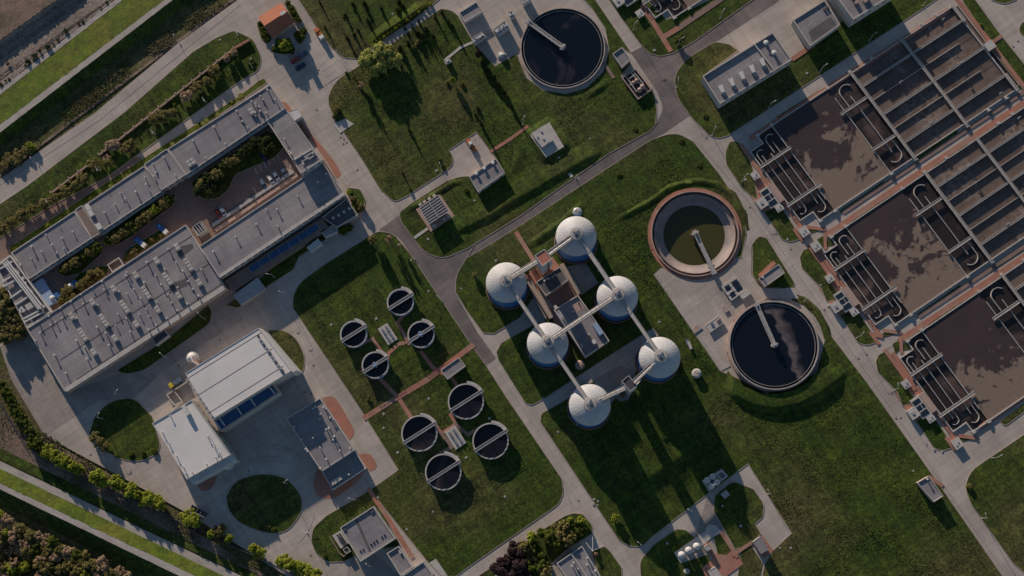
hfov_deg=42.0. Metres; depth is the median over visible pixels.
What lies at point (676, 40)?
tree
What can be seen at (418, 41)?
conifer
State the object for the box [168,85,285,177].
office block
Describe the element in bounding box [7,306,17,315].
tree
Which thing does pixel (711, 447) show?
long grass
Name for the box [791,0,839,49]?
switch house
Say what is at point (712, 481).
dosing station
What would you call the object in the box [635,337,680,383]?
digester
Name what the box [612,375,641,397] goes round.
stair tower
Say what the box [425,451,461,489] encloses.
round tank
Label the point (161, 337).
entrance box
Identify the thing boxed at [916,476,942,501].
lawn shed
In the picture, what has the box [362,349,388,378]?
round tank
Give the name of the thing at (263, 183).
parked car
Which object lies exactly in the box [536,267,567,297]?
boiler house
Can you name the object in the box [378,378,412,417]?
footpath
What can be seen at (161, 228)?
truck
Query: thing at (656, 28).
footpath
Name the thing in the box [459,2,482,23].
store building
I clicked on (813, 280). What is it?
kerb
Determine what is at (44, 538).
tree
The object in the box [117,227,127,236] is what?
tree
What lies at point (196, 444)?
white building
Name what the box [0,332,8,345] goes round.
tree
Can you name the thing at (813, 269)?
lawn
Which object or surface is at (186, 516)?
tree
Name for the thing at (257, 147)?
tree
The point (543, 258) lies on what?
stair tower
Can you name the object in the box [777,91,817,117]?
lawn
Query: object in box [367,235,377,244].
tree
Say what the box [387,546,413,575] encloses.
garage
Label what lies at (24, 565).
tree
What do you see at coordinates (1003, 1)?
lawn
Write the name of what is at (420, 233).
footpath
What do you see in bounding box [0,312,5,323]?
tree
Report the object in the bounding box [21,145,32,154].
shrub
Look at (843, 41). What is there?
lawn
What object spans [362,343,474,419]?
footpath
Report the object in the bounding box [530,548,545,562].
tree
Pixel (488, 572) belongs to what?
lawn
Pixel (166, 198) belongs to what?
tree
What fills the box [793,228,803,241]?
footpath
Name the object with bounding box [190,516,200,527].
tree
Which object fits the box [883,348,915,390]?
footpath
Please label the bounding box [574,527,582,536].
tree
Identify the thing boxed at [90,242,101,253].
tree
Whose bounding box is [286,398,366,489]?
grey building
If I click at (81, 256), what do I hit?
tree
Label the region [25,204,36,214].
tree
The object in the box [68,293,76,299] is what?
tree
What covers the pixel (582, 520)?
tree
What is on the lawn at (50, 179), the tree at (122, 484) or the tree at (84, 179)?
the tree at (84, 179)
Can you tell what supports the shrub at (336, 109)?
on the lawn at (609, 131)
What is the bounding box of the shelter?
[233,277,266,305]
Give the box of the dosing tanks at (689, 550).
[678,543,700,561]
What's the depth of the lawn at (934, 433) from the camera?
581.88 m
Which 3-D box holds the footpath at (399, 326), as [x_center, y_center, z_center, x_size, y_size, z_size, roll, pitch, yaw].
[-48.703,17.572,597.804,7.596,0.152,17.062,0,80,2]
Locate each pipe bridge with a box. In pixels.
[508,285,544,336]
[550,346,586,398]
[578,238,615,289]
[620,299,657,350]
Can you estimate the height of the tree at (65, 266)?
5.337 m
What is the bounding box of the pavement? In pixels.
[0,0,1023,575]
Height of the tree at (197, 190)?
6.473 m
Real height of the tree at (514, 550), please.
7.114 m
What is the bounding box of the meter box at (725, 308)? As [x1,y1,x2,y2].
[722,305,728,312]
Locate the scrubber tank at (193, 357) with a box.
[186,351,200,365]
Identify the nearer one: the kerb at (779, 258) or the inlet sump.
the inlet sump
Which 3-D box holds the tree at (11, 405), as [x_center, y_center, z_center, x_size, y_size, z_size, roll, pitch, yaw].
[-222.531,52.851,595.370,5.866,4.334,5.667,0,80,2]
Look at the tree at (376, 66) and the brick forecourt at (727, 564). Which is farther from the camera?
the tree at (376, 66)
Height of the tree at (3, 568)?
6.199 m
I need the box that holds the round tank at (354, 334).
[340,318,367,347]
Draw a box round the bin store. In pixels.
[343,546,350,553]
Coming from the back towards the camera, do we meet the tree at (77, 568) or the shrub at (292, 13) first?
the shrub at (292, 13)
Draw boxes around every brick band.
[749,8,950,139]
[791,46,814,60]
[825,100,1023,236]
[842,90,1023,213]
[897,254,1023,340]
[918,244,1023,317]
[956,0,1023,88]
[978,398,1023,429]
[992,35,1002,42]
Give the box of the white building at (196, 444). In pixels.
[152,400,239,484]
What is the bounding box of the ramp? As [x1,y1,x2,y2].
[211,170,297,231]
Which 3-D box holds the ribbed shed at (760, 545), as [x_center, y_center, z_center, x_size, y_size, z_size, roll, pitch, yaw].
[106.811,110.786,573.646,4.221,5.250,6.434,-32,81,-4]
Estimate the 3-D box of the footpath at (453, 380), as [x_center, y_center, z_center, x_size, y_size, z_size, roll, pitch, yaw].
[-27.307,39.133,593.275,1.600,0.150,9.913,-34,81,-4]
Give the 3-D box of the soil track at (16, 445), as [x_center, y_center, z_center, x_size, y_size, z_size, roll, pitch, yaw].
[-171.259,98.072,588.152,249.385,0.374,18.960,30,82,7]
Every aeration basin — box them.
[612,0,701,19]
[750,4,1018,222]
[823,107,1023,326]
[899,258,1023,433]
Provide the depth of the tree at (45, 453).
589.89 m
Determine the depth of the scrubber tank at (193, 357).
592.95 m
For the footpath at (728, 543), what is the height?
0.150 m
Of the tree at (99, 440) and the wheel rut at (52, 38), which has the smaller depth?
the tree at (99, 440)
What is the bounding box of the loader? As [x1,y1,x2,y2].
[465,139,476,151]
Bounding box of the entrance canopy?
[289,109,303,122]
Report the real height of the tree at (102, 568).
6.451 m
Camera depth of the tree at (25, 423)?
592.75 m
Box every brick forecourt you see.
[198,476,216,490]
[313,470,363,498]
[321,396,353,439]
[358,454,376,470]
[702,542,742,575]
[750,174,781,215]
[752,536,772,557]
[819,278,858,318]
[895,385,934,424]
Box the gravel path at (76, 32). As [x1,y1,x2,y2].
[0,0,121,93]
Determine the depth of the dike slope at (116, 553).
584.78 m
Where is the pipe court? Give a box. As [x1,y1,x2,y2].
[0,255,57,327]
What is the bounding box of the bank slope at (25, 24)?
[0,0,63,44]
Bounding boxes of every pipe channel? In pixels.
[527,280,553,319]
[559,263,581,294]
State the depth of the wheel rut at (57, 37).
627.64 m
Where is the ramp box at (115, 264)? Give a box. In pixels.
[107,257,124,271]
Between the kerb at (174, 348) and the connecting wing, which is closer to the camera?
the kerb at (174, 348)
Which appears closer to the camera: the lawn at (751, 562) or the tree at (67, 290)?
the lawn at (751, 562)
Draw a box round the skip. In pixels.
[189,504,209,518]
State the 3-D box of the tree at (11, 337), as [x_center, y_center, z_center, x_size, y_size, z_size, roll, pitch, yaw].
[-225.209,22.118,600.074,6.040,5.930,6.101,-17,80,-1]
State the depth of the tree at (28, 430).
591.86 m
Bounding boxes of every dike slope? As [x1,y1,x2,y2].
[0,0,162,123]
[0,0,190,145]
[0,469,222,575]
[0,489,178,575]
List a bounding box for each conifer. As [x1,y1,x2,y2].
[415,38,422,45]
[483,67,490,73]
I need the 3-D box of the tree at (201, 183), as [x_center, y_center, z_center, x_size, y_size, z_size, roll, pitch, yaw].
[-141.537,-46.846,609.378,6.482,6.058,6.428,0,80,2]
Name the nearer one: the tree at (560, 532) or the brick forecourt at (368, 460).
the tree at (560, 532)
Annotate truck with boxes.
[134,237,146,248]
[156,223,168,234]
[168,377,182,388]
[314,27,324,39]
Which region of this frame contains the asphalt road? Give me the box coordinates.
[379,0,778,364]
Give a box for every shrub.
[0,160,8,171]
[2,152,10,160]
[5,154,14,165]
[11,158,21,166]
[13,148,26,160]
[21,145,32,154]
[29,144,36,151]
[31,53,37,58]
[101,154,108,159]
[129,247,137,256]
[151,448,157,454]
[158,233,164,238]
[200,119,208,125]
[246,57,254,65]
[261,31,267,38]
[289,9,296,15]
[333,106,339,112]
[345,224,353,231]
[350,196,356,202]
[358,203,364,211]
[678,137,684,143]
[965,483,971,489]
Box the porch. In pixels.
[321,225,337,238]
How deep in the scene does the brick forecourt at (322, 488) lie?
586.60 m
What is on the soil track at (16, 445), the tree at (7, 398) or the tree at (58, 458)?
the tree at (58, 458)
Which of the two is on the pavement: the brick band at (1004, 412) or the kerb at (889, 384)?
the kerb at (889, 384)
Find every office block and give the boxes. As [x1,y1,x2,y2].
[11,211,94,280]
[84,166,163,235]
[144,149,187,192]
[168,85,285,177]
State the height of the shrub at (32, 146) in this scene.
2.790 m
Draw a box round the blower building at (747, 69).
[701,32,791,108]
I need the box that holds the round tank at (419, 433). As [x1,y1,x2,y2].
[401,413,437,451]
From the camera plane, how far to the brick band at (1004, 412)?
582.29 m
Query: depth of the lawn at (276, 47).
622.59 m
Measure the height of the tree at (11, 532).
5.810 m
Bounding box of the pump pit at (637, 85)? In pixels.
[621,69,651,99]
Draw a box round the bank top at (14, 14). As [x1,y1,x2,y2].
[0,0,55,38]
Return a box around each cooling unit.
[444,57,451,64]
[472,32,485,45]
[493,21,509,36]
[508,11,514,19]
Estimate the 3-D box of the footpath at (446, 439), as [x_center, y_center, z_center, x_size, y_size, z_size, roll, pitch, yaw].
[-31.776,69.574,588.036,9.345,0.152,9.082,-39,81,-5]
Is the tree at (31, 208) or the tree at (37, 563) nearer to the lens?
the tree at (37, 563)
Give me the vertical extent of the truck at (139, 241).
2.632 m
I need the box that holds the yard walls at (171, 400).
[167,381,187,410]
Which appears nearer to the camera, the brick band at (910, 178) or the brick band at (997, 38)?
the brick band at (910, 178)
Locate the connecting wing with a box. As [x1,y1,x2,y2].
[267,109,313,158]
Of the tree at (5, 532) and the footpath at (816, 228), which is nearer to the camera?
the tree at (5, 532)
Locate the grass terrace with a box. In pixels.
[722,354,850,413]
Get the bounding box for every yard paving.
[0,294,242,435]
[347,554,398,575]
[427,559,446,575]
[570,534,603,555]
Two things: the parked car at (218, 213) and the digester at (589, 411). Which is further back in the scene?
the parked car at (218, 213)
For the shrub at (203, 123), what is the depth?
616.69 m
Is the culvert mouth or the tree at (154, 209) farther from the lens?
the tree at (154, 209)
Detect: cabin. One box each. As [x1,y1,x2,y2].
[307,239,322,252]
[706,317,723,332]
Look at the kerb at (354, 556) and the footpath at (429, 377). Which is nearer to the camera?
the kerb at (354, 556)
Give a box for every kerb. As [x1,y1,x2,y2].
[0,31,260,237]
[9,78,266,251]
[56,241,102,276]
[57,265,108,306]
[89,398,159,460]
[102,193,174,244]
[118,305,211,373]
[123,230,168,262]
[191,130,283,198]
[225,225,346,307]
[226,474,301,532]
[267,330,304,371]
[293,231,562,575]
[299,0,437,58]
[311,491,400,561]
[328,0,657,257]
[455,134,1001,575]
[536,513,592,564]
[592,547,621,572]
[609,0,751,55]
[640,529,710,575]
[675,0,934,137]
[713,482,763,548]
[725,141,757,199]
[753,236,794,287]
[764,207,798,241]
[799,248,836,301]
[840,311,873,344]
[875,352,913,405]
[915,418,949,450]
[962,0,1000,39]
[966,435,1023,571]
[999,404,1023,424]
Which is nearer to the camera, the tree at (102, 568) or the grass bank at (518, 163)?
the tree at (102, 568)
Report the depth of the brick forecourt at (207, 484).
588.60 m
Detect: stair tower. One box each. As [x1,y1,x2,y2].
[535,249,551,274]
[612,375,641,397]
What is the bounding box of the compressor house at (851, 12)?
[828,0,890,27]
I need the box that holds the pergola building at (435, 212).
[416,194,453,231]
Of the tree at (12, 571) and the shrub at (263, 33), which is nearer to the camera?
the tree at (12, 571)
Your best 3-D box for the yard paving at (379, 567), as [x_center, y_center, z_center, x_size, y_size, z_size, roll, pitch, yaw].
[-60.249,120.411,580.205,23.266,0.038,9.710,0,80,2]
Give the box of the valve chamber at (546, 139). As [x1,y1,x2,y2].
[530,122,563,156]
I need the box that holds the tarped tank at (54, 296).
[49,292,60,300]
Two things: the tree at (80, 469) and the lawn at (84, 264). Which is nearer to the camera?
the tree at (80, 469)
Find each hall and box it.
[27,225,228,392]
[185,328,302,433]
[199,163,347,291]
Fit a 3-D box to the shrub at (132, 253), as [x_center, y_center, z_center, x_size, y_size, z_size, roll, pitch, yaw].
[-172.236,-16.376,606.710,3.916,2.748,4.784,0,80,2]
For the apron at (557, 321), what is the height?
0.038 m
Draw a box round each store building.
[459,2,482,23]
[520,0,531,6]
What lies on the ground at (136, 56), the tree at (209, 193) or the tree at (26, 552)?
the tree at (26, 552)
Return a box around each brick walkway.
[0,157,142,260]
[281,101,340,177]
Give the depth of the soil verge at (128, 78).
622.74 m
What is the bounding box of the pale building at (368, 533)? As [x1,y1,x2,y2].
[340,506,396,561]
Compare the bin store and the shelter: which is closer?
the bin store
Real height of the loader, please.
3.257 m
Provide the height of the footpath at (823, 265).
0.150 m
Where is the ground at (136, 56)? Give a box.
[0,0,986,575]
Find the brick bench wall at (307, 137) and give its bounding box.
[299,124,333,176]
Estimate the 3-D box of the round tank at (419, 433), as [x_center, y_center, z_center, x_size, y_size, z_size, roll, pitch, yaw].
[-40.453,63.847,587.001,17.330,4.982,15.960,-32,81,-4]
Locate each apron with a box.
[520,285,553,326]
[526,257,558,292]
[548,282,579,306]
[549,308,563,327]
[567,263,597,294]
[594,365,634,400]
[654,234,800,370]
[695,495,721,536]
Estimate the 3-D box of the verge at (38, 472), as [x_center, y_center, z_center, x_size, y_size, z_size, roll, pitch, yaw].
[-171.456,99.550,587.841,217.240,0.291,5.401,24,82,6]
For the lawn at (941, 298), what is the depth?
592.19 m
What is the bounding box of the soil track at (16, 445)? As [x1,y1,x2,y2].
[0,409,265,575]
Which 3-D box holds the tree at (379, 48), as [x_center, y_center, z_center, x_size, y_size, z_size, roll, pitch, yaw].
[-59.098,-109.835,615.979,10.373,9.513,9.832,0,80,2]
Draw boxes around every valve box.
[635,8,644,18]
[750,170,760,180]
[774,203,784,212]
[797,225,809,237]
[809,240,822,251]
[824,273,834,283]
[849,306,859,316]
[900,378,910,389]
[925,413,935,422]
[950,437,963,449]
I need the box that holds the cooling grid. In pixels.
[192,221,208,237]
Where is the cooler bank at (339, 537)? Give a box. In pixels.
[332,531,348,547]
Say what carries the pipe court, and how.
on the pavement
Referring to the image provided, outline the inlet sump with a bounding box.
[693,324,701,332]
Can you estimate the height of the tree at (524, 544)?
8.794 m
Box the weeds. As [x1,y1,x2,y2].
[0,406,266,574]
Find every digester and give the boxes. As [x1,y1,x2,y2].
[486,262,528,309]
[526,323,569,369]
[554,216,596,264]
[567,384,610,429]
[594,276,637,323]
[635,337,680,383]
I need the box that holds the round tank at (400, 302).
[387,286,413,315]
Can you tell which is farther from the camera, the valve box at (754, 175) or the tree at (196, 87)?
the tree at (196, 87)
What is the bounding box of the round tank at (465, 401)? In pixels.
[448,381,483,419]
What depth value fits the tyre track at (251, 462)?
589.43 m
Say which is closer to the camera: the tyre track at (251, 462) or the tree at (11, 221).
the tyre track at (251, 462)
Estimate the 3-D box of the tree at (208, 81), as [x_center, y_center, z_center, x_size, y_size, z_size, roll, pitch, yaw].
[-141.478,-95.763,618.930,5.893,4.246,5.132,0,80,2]
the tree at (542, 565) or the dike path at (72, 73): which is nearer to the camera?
the tree at (542, 565)
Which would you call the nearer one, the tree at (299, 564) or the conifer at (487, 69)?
the tree at (299, 564)
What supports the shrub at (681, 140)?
on the lawn at (606, 192)
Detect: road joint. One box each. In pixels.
[4,6,238,182]
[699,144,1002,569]
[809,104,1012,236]
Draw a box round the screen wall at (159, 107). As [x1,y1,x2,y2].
[50,39,249,192]
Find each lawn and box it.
[0,31,259,236]
[9,79,266,251]
[57,241,101,275]
[60,265,107,305]
[90,399,158,460]
[106,193,174,243]
[118,306,210,372]
[124,231,166,261]
[192,131,282,198]
[227,475,301,532]
[228,225,345,306]
[257,25,271,42]
[268,330,303,371]
[271,38,294,53]
[293,31,305,43]
[293,232,562,575]
[300,0,436,57]
[312,492,399,561]
[329,0,655,256]
[348,188,364,212]
[456,134,1001,575]
[479,569,494,575]
[526,514,591,564]
[592,547,621,575]
[610,0,750,55]
[640,529,709,575]
[675,0,933,137]
[714,483,762,547]
[714,534,730,554]
[726,141,756,198]
[738,545,762,575]
[753,237,793,287]
[764,208,798,240]
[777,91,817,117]
[800,249,836,300]
[817,236,823,246]
[827,238,833,245]
[840,182,883,212]
[840,312,874,344]
[876,353,913,404]
[882,333,892,336]
[893,341,899,352]
[903,342,909,349]
[916,418,950,449]
[917,130,957,159]
[918,285,960,313]
[928,301,963,324]
[934,144,967,166]
[963,0,999,39]
[966,435,1023,570]
[991,250,1023,271]
[994,0,1013,2]
[995,39,1023,89]
[1000,404,1023,424]
[1020,22,1023,34]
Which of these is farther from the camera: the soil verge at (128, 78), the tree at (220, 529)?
the soil verge at (128, 78)
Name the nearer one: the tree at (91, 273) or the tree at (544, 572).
the tree at (544, 572)
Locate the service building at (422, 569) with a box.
[403,561,433,575]
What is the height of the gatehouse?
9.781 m
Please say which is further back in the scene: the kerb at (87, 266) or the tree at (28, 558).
the kerb at (87, 266)
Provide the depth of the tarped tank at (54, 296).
604.00 m
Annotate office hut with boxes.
[557,546,599,575]
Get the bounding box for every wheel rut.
[0,0,79,56]
[0,0,83,58]
[0,0,107,74]
[0,0,109,78]
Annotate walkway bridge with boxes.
[511,259,538,278]
[547,235,572,255]
[552,296,613,339]
[596,386,625,402]
[632,363,653,383]
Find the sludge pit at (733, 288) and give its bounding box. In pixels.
[721,276,750,300]
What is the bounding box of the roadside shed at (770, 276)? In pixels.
[757,264,784,287]
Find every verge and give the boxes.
[0,0,233,176]
[0,448,257,575]
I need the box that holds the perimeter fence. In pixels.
[0,402,294,575]
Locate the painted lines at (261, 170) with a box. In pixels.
[237,155,293,212]
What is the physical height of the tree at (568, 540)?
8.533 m
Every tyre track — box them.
[227,459,284,482]
[231,456,288,471]
[237,444,303,457]
[237,448,296,456]
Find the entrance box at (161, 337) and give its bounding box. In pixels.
[151,329,170,345]
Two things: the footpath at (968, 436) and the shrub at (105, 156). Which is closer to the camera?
the footpath at (968, 436)
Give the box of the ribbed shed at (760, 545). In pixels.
[752,537,768,553]
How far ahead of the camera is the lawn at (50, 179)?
618.75 m
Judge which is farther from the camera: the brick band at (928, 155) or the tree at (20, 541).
the brick band at (928, 155)
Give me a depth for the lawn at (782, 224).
600.28 m
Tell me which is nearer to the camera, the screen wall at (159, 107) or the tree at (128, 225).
the tree at (128, 225)
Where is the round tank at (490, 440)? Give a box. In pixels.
[472,421,508,458]
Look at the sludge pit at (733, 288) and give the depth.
594.69 m
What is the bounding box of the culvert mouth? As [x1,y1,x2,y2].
[685,339,692,348]
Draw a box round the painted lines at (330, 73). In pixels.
[317,61,349,90]
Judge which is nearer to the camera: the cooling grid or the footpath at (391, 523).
the footpath at (391, 523)
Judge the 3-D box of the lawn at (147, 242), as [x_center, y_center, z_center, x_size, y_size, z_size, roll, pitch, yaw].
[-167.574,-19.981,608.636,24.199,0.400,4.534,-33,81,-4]
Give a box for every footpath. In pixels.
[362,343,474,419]
[364,337,374,343]
[367,488,413,558]
[372,340,406,359]
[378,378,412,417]
[395,315,410,345]
[414,228,427,238]
[419,350,443,375]
[436,412,456,432]
[436,431,453,454]
[443,367,457,385]
[444,41,472,59]
[454,422,481,436]
[489,125,528,152]
[514,231,534,260]
[603,62,614,78]
[640,5,672,51]
[664,0,723,38]
[664,26,679,37]
[720,531,738,557]
[732,540,752,556]
[739,143,801,227]
[758,261,775,276]
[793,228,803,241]
[807,225,825,230]
[807,245,839,286]
[817,249,881,334]
[823,233,826,248]
[869,331,882,344]
[883,329,901,334]
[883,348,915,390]
[891,352,956,438]
[899,337,902,352]
[929,475,943,487]
[944,436,955,450]
[959,434,977,439]
[981,34,1022,88]
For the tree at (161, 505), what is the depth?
583.46 m
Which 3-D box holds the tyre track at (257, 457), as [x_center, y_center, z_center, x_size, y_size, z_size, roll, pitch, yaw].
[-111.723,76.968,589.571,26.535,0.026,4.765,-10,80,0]
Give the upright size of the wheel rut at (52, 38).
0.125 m
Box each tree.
[0,221,8,234]
[0,287,8,300]
[0,301,10,313]
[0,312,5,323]
[0,322,10,334]
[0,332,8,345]
[0,380,6,389]
[0,386,11,396]
[0,513,13,527]
[0,538,8,549]
[0,552,4,561]
[0,561,11,571]
[0,570,9,575]
[1,314,13,325]
[2,294,14,306]
[2,528,8,539]
[3,393,15,403]
[3,545,14,559]
[5,216,18,228]
[5,321,16,333]
[5,332,16,343]
[5,562,19,575]
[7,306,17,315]
[7,400,19,411]
[7,526,17,536]
[8,535,16,544]
[8,557,21,567]
[9,407,22,418]
[11,312,22,323]
[12,523,25,535]
[13,543,22,556]
[14,333,26,340]
[14,411,27,425]
[14,535,24,547]
[15,208,27,221]
[15,322,26,334]
[15,529,24,539]
[17,560,30,573]
[18,418,31,431]
[19,546,31,557]
[21,554,33,561]
[22,540,33,548]
[24,425,35,435]
[24,530,36,543]
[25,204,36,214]
[26,431,41,440]
[26,440,34,449]
[27,554,40,568]
[29,542,41,555]
[32,437,42,448]
[32,530,42,542]
[32,560,46,572]
[33,555,46,565]
[35,445,44,454]
[37,198,48,210]
[37,533,49,545]
[40,443,53,458]
[40,550,50,561]
[40,561,53,575]
[42,545,55,559]
[45,535,58,547]
[46,562,58,573]
[47,192,58,204]
[49,449,58,462]
[49,552,63,562]
[53,543,64,555]
[54,452,64,466]
[55,563,65,575]
[57,296,65,304]
[58,185,71,196]
[58,266,64,274]
[59,455,72,469]
[60,284,72,296]
[60,561,75,573]
[61,545,74,559]
[62,263,71,273]
[66,461,79,472]
[67,570,76,575]
[68,257,80,267]
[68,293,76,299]
[69,180,78,190]
[70,549,82,560]
[72,562,86,575]
[73,464,85,475]
[75,172,90,183]
[75,279,84,290]
[77,251,89,260]
[78,569,90,575]
[81,550,90,561]
[82,275,92,285]
[82,558,95,572]
[83,247,94,256]
[86,157,100,172]
[87,269,94,279]
[88,431,98,441]
[88,468,107,486]
[89,559,98,571]
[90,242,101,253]
[90,571,101,575]
[93,267,104,279]
[94,436,105,447]
[95,555,107,567]
[97,476,108,487]
[97,562,109,573]
[99,442,108,451]
[102,156,114,166]
[103,235,111,245]
[103,569,115,575]
[105,139,120,150]
[107,474,122,489]
[110,231,122,243]
[114,565,124,575]
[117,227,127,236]
[117,480,127,492]
[119,141,134,154]
[123,481,138,497]
[123,571,131,575]
[125,221,136,233]
[129,138,136,145]
[132,216,142,227]
[132,490,141,499]
[137,490,153,506]
[139,210,153,222]
[148,112,159,124]
[148,494,162,508]
[149,205,159,214]
[154,499,165,510]
[157,109,169,123]
[158,200,168,210]
[163,195,173,205]
[166,108,176,118]
[179,90,193,102]
[179,507,199,526]
[189,80,202,93]
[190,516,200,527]
[193,186,203,196]
[195,178,208,191]
[202,76,212,86]
[202,172,213,183]
[205,189,215,199]
[206,180,216,191]
[207,529,214,538]
[208,64,219,76]
[210,168,223,180]
[213,523,226,537]
[218,162,230,171]
[222,156,232,167]
[223,55,229,62]
[224,534,233,542]
[229,48,237,55]
[229,154,240,164]
[237,148,246,160]
[241,142,254,154]
[247,543,259,552]
[250,137,260,146]
[252,547,266,560]
[255,142,267,150]
[259,146,268,155]
[261,135,270,146]
[267,142,275,151]
[275,553,289,569]
[277,38,291,50]
[283,557,296,570]
[292,560,305,575]
[300,563,314,575]
[308,568,322,575]
[338,225,347,234]
[357,48,378,67]
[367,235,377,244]
[369,57,386,76]
[372,41,393,59]
[384,235,392,243]
[385,51,402,68]
[450,77,455,83]
[471,272,477,278]
[475,50,482,57]
[489,557,510,575]
[504,554,514,566]
[504,567,523,575]
[507,540,526,560]
[511,555,528,575]
[518,540,532,554]
[523,567,536,575]
[524,559,534,571]
[525,553,538,564]
[527,531,537,542]
[528,540,540,554]
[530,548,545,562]
[531,565,538,575]
[533,557,549,571]
[536,528,545,537]
[537,564,552,575]
[544,529,558,545]
[549,523,569,541]
[549,537,563,549]
[558,520,569,531]
[561,531,575,546]
[569,518,580,531]
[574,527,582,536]
[576,516,586,525]
[580,524,589,532]
[611,514,619,521]
[674,36,682,43]
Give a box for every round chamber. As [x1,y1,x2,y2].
[573,207,581,215]
[575,360,584,369]
[692,368,701,377]
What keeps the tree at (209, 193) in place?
on the lawn at (253, 158)
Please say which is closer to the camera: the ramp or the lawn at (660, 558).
the lawn at (660, 558)
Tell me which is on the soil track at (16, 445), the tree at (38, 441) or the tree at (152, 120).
the tree at (38, 441)
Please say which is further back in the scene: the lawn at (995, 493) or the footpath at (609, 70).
the footpath at (609, 70)
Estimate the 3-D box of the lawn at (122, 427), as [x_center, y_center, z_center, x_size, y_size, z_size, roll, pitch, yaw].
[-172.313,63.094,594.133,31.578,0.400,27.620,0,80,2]
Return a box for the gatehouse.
[258,3,294,38]
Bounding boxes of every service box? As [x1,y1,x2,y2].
[704,544,711,550]
[707,566,721,575]
[721,490,729,498]
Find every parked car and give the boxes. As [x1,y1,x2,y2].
[214,208,222,218]
[218,206,226,215]
[259,179,267,188]
[260,154,267,162]
[267,174,274,183]
[272,171,279,180]
[280,167,287,175]
[290,56,300,63]
[295,62,305,70]
[298,50,308,57]
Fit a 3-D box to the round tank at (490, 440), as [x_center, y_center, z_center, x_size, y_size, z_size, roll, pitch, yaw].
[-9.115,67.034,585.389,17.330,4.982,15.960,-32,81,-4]
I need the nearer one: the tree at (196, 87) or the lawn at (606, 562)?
the lawn at (606, 562)
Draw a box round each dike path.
[0,0,171,131]
[0,461,239,575]
[0,484,193,575]
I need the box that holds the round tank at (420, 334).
[407,319,434,348]
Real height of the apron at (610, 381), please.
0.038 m
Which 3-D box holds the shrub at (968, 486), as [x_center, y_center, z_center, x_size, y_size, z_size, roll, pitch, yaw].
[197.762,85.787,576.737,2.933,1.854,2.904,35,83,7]
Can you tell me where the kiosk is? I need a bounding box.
[612,48,630,69]
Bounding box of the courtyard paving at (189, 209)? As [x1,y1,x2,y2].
[33,125,302,309]
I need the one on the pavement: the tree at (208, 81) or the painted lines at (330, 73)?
the painted lines at (330, 73)
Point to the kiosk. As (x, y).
(621, 57)
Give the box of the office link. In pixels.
[75,205,101,238]
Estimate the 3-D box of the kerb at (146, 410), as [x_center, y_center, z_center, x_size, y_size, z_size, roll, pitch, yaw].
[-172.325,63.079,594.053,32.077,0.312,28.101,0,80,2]
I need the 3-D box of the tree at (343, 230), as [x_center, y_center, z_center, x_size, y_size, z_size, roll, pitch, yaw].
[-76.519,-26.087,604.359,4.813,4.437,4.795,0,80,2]
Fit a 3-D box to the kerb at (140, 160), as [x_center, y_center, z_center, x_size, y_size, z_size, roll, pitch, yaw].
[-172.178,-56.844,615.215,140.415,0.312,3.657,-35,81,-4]
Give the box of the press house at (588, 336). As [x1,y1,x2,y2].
[553,295,608,357]
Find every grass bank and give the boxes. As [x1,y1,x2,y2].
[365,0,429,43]
[401,179,464,213]
[445,138,605,236]
[507,138,525,177]
[526,200,588,248]
[580,78,613,100]
[611,178,749,229]
[792,294,831,342]
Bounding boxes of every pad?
[334,119,352,132]
[378,323,396,344]
[445,425,465,448]
[674,524,721,562]
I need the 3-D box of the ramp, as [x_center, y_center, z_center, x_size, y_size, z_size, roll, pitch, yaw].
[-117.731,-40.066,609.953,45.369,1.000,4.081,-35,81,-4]
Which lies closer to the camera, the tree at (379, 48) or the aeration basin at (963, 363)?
the aeration basin at (963, 363)
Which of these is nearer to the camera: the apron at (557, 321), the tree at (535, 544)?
the tree at (535, 544)
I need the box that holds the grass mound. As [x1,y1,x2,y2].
[523,116,571,164]
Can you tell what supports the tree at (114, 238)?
on the lawn at (116, 229)
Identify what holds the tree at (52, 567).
on the ground at (136, 56)
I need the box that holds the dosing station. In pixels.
[702,469,727,491]
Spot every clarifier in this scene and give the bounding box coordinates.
[519,7,605,89]
[648,188,741,279]
[727,300,819,391]
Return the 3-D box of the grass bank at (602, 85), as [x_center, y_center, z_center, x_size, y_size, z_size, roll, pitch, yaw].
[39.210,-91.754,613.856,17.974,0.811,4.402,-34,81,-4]
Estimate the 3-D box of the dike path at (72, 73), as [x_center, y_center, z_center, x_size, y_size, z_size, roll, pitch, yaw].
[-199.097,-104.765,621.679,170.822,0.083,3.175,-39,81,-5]
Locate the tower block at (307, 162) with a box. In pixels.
[292,148,322,176]
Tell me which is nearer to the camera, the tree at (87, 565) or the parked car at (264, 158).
the tree at (87, 565)
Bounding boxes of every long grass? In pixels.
[0,0,229,173]
[588,373,726,531]
[603,154,716,373]
[707,394,985,575]
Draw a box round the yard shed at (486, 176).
[469,159,504,193]
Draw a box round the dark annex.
[322,199,358,229]
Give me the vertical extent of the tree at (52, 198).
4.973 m
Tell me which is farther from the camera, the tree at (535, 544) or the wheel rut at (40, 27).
the wheel rut at (40, 27)
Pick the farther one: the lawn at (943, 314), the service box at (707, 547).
the lawn at (943, 314)
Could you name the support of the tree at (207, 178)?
on the lawn at (253, 158)
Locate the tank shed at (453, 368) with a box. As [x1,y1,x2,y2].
[441,357,465,379]
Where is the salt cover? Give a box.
[497,51,506,60]
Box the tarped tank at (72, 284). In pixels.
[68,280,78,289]
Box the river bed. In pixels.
[0,0,112,87]

